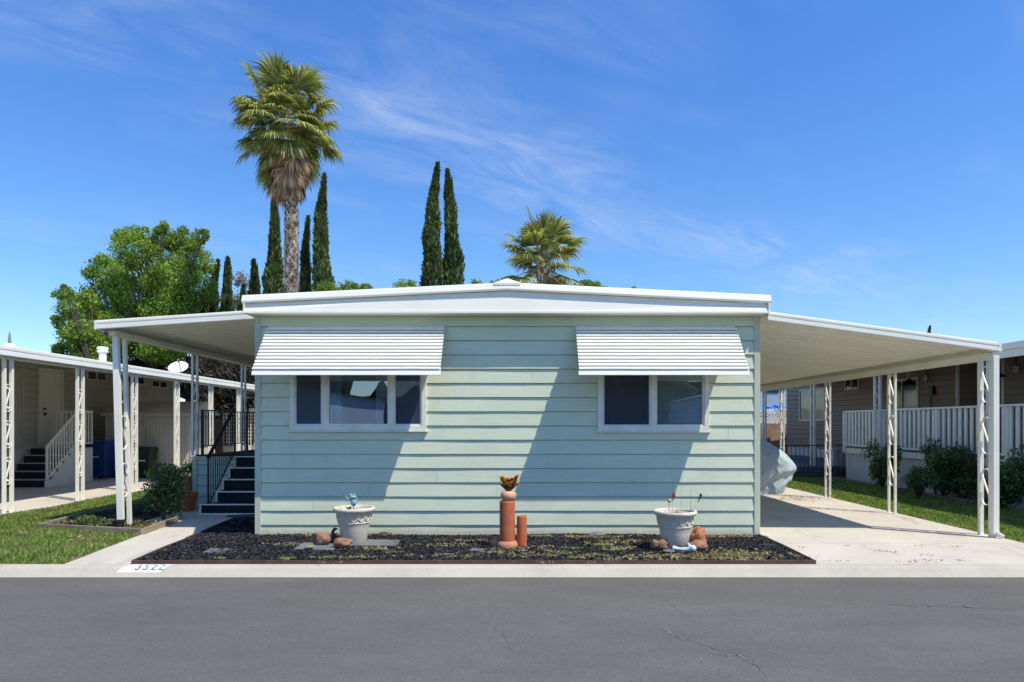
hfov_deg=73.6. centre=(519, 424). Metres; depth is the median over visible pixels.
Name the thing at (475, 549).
paver
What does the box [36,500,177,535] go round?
planter bed
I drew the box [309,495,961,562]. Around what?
leaf litter
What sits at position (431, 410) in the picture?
mobile home
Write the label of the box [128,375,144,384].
window
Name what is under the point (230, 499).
porch steps
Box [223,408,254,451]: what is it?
lattice screen
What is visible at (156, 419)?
garden shed
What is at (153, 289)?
broadleaf tree
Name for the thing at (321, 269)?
cypress tree
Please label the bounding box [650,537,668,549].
rock
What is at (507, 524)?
terracotta pipe
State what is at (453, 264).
cypress tree
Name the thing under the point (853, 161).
sky
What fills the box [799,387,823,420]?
window
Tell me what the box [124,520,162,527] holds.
plants
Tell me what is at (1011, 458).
shrub
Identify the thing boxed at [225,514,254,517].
doormat
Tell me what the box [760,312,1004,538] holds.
carport
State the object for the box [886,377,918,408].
window
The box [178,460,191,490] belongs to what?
potted plant
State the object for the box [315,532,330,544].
rock
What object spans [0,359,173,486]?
neighbour home
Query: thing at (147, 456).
wheelie bin
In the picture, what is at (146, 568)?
kerb number
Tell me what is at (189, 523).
path
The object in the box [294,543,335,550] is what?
paver
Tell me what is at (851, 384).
window
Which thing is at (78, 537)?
lawn dry patch
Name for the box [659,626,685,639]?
road scuff
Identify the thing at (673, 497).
garden stakes
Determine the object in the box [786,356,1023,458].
neighbour home
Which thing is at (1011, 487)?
shrub
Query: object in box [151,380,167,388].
window
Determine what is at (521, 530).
terracotta pipe
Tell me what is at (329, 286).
tree top
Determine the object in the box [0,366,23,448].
storage door
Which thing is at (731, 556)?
dry weeds
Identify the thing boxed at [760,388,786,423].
home
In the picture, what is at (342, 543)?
rock
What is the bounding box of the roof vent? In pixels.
[97,346,108,360]
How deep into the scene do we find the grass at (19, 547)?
9.80 m
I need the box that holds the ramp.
[788,455,845,475]
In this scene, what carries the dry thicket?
on the ground at (175, 511)
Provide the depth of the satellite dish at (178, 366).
18.91 m
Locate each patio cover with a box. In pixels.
[0,345,254,513]
[762,340,1023,500]
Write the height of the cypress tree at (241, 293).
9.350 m
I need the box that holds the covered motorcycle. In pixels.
[760,439,796,493]
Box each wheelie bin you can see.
[86,440,115,477]
[134,447,158,476]
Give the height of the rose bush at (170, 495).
1.058 m
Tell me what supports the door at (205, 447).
in the garden shed
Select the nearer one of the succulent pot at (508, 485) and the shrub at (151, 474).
the succulent pot at (508, 485)
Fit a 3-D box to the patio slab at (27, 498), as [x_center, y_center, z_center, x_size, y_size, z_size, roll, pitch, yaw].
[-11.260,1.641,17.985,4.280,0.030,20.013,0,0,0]
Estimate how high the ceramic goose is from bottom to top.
0.232 m
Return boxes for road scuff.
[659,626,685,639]
[709,651,762,667]
[883,603,1021,609]
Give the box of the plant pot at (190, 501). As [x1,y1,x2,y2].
[177,492,198,510]
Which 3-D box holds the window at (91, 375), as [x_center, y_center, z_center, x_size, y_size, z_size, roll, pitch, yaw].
[-13.469,-1.545,21.850,0.038,0.290,1.000,0,0,0]
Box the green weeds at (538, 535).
[214,534,779,559]
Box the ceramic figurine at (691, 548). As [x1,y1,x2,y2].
[672,541,696,551]
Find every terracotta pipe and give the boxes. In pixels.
[497,500,517,548]
[517,515,526,546]
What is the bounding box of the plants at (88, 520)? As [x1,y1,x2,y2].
[55,512,111,526]
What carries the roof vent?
on the neighbour home at (43, 393)
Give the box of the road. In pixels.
[0,577,1023,681]
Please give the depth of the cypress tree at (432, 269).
35.73 m
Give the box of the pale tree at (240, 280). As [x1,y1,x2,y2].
[218,270,300,310]
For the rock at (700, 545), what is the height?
0.152 m
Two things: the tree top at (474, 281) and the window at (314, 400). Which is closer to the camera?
the window at (314, 400)
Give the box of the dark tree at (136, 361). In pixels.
[120,299,205,401]
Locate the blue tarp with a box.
[760,404,786,417]
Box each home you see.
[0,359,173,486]
[241,278,771,535]
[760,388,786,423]
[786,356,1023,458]
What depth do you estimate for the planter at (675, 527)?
8.75 m
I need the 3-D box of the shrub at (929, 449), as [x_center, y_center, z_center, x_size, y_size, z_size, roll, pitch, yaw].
[9.367,0.949,15.627,0.523,1.372,0.465,0,0,-39]
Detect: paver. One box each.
[203,548,231,554]
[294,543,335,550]
[333,539,400,546]
[470,548,485,552]
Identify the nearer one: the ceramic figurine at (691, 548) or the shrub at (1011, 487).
the ceramic figurine at (691, 548)
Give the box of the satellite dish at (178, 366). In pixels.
[168,359,187,372]
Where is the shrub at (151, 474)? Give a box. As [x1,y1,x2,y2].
[144,465,187,499]
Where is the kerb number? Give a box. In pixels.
[116,564,175,572]
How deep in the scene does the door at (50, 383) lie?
19.61 m
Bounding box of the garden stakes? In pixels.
[667,469,701,511]
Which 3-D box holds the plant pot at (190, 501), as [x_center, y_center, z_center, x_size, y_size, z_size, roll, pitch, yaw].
[-6.300,1.460,12.950,0.432,0.340,0.432,0,0,0]
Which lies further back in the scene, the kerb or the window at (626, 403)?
the window at (626, 403)
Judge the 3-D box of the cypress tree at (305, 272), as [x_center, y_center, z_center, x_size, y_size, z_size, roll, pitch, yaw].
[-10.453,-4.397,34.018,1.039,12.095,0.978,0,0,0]
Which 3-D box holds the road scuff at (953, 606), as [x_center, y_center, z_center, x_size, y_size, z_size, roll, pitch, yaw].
[4.098,1.727,6.523,1.217,0.001,0.128,0,0,9]
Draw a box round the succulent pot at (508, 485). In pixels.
[498,475,519,500]
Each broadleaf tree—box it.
[50,283,112,361]
[74,220,219,368]
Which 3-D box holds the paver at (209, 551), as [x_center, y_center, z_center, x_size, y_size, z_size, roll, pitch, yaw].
[-3.780,1.604,8.650,0.320,0.037,0.260,2,1,-5]
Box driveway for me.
[760,487,1023,563]
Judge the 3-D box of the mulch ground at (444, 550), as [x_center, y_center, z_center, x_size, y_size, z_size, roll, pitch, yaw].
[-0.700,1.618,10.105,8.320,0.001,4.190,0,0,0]
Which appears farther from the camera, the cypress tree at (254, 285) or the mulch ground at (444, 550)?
the cypress tree at (254, 285)
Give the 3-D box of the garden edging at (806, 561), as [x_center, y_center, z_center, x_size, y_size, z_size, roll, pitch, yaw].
[-0.695,1.612,9.866,8.390,0.066,3.771,0,0,0]
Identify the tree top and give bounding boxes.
[310,278,372,291]
[392,278,418,287]
[471,278,499,283]
[571,278,607,286]
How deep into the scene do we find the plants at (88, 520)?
10.72 m
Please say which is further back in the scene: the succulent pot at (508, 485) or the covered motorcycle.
the covered motorcycle
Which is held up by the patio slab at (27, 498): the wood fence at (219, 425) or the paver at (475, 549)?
the wood fence at (219, 425)
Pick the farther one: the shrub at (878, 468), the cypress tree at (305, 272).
the cypress tree at (305, 272)
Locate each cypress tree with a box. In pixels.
[203,258,220,312]
[217,256,234,311]
[236,283,245,310]
[247,258,260,294]
[261,199,283,293]
[299,215,311,291]
[309,172,334,291]
[418,161,444,286]
[442,167,465,284]
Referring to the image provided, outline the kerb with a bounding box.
[0,564,1023,576]
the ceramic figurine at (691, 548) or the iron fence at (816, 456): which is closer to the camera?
the ceramic figurine at (691, 548)
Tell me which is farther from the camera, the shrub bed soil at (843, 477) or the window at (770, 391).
the window at (770, 391)
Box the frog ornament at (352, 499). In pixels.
[345,494,359,508]
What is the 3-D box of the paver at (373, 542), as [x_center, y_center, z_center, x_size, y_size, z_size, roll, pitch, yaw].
[-2.050,1.604,9.250,0.840,0.036,0.400,2,1,-3]
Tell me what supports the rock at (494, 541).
on the mulch ground at (444, 550)
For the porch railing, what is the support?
on the porch deck at (199, 473)
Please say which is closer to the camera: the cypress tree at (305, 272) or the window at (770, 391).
the cypress tree at (305, 272)
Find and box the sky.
[0,0,1023,401]
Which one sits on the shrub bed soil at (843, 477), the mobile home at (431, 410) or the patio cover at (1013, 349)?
the patio cover at (1013, 349)
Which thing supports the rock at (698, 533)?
on the mulch ground at (444, 550)
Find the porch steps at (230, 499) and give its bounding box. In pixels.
[199,456,254,514]
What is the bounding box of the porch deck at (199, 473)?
[192,449,254,506]
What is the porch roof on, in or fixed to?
attached to the mobile home at (431, 410)
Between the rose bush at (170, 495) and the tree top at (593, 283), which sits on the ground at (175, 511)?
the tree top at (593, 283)
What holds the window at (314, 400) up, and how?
in the mobile home at (431, 410)
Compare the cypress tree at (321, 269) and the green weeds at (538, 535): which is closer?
the green weeds at (538, 535)
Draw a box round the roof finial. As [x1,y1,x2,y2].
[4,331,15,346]
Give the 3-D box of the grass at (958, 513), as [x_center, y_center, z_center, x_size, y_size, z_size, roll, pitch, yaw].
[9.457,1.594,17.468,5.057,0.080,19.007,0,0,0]
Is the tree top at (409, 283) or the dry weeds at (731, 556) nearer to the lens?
the dry weeds at (731, 556)
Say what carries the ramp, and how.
on the ground at (175, 511)
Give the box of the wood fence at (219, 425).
[216,421,243,452]
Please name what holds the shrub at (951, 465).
on the shrub bed soil at (843, 477)
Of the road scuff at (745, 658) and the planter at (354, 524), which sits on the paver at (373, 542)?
the planter at (354, 524)
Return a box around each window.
[86,370,106,381]
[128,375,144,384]
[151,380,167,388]
[288,375,427,431]
[596,375,710,432]
[764,389,778,392]
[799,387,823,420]
[844,378,858,389]
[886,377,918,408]
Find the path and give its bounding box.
[66,507,231,563]
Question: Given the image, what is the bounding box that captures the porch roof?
[94,311,254,526]
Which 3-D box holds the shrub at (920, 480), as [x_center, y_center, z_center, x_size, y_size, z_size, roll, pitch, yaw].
[8.593,1.228,14.610,0.797,0.821,0.582,0,0,0]
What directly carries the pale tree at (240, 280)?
on the ground at (175, 511)
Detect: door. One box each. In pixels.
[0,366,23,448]
[38,367,63,445]
[195,419,207,454]
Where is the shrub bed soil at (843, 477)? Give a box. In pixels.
[816,476,1023,508]
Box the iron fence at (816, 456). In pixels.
[782,440,866,476]
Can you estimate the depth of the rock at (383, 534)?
9.77 m
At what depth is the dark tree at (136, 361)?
34.27 m
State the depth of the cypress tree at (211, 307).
33.88 m
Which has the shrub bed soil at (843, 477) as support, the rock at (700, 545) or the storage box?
the storage box
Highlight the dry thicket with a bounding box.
[183,355,254,444]
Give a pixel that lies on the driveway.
(822, 528)
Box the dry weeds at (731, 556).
[262,533,816,560]
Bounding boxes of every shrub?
[144,465,187,499]
[860,439,902,487]
[900,464,941,498]
[917,436,941,493]
[924,442,985,499]
[976,455,1023,507]
[1005,437,1023,491]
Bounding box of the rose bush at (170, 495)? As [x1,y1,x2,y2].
[135,459,187,518]
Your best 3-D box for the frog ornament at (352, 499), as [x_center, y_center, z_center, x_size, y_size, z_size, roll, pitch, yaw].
[-2.244,1.049,9.231,0.210,0.243,0.092,0,0,0]
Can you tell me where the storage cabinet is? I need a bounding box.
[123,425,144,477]
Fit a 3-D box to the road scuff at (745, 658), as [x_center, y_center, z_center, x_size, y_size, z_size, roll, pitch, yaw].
[1.625,1.727,5.077,0.143,0.001,0.443,0,0,-40]
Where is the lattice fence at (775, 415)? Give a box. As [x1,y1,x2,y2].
[760,408,786,423]
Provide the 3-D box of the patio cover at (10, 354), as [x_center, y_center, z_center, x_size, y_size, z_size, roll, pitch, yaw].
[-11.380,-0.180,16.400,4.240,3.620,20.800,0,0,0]
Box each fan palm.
[227,47,345,292]
[498,205,587,285]
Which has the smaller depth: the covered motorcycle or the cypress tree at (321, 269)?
the covered motorcycle
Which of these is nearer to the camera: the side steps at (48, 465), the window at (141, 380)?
the side steps at (48, 465)
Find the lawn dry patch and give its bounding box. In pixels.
[13,529,105,541]
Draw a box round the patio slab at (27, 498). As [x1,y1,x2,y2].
[0,477,154,514]
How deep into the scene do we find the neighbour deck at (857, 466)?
16.87 m
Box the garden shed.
[100,402,219,476]
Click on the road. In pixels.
(366, 629)
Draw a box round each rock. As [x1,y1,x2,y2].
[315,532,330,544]
[333,538,352,548]
[376,532,391,537]
[490,537,499,545]
[586,532,605,537]
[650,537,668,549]
[686,539,707,550]
[689,526,706,542]
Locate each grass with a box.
[0,488,191,563]
[786,476,1023,542]
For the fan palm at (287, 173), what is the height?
16.302 m
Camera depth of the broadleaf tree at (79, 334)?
28.26 m
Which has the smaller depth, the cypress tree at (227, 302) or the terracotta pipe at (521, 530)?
the terracotta pipe at (521, 530)
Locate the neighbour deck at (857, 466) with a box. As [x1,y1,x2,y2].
[843,404,1023,507]
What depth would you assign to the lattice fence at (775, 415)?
33.07 m
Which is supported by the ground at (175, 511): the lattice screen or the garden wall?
the garden wall
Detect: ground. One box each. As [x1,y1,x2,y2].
[0,476,819,538]
[155,518,800,560]
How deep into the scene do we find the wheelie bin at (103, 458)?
20.45 m
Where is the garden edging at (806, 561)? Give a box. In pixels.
[131,517,815,563]
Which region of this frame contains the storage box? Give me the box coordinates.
[827,448,845,465]
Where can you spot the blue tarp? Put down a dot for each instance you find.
(777, 406)
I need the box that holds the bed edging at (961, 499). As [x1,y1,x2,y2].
[828,476,1023,510]
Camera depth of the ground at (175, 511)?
21.54 m
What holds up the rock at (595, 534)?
on the mulch ground at (444, 550)
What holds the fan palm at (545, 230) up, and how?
on the ground at (175, 511)
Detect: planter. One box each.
[333,505,374,543]
[653,508,696,548]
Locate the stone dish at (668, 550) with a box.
[663,549,674,552]
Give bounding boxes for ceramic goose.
[331,527,338,542]
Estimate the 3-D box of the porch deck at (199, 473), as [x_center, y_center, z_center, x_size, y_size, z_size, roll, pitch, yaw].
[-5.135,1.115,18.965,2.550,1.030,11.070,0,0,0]
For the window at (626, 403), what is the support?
in the mobile home at (431, 410)
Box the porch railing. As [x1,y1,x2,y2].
[201,408,254,503]
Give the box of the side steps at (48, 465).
[6,411,94,486]
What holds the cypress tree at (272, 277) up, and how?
on the ground at (175, 511)
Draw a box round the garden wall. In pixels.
[760,424,818,453]

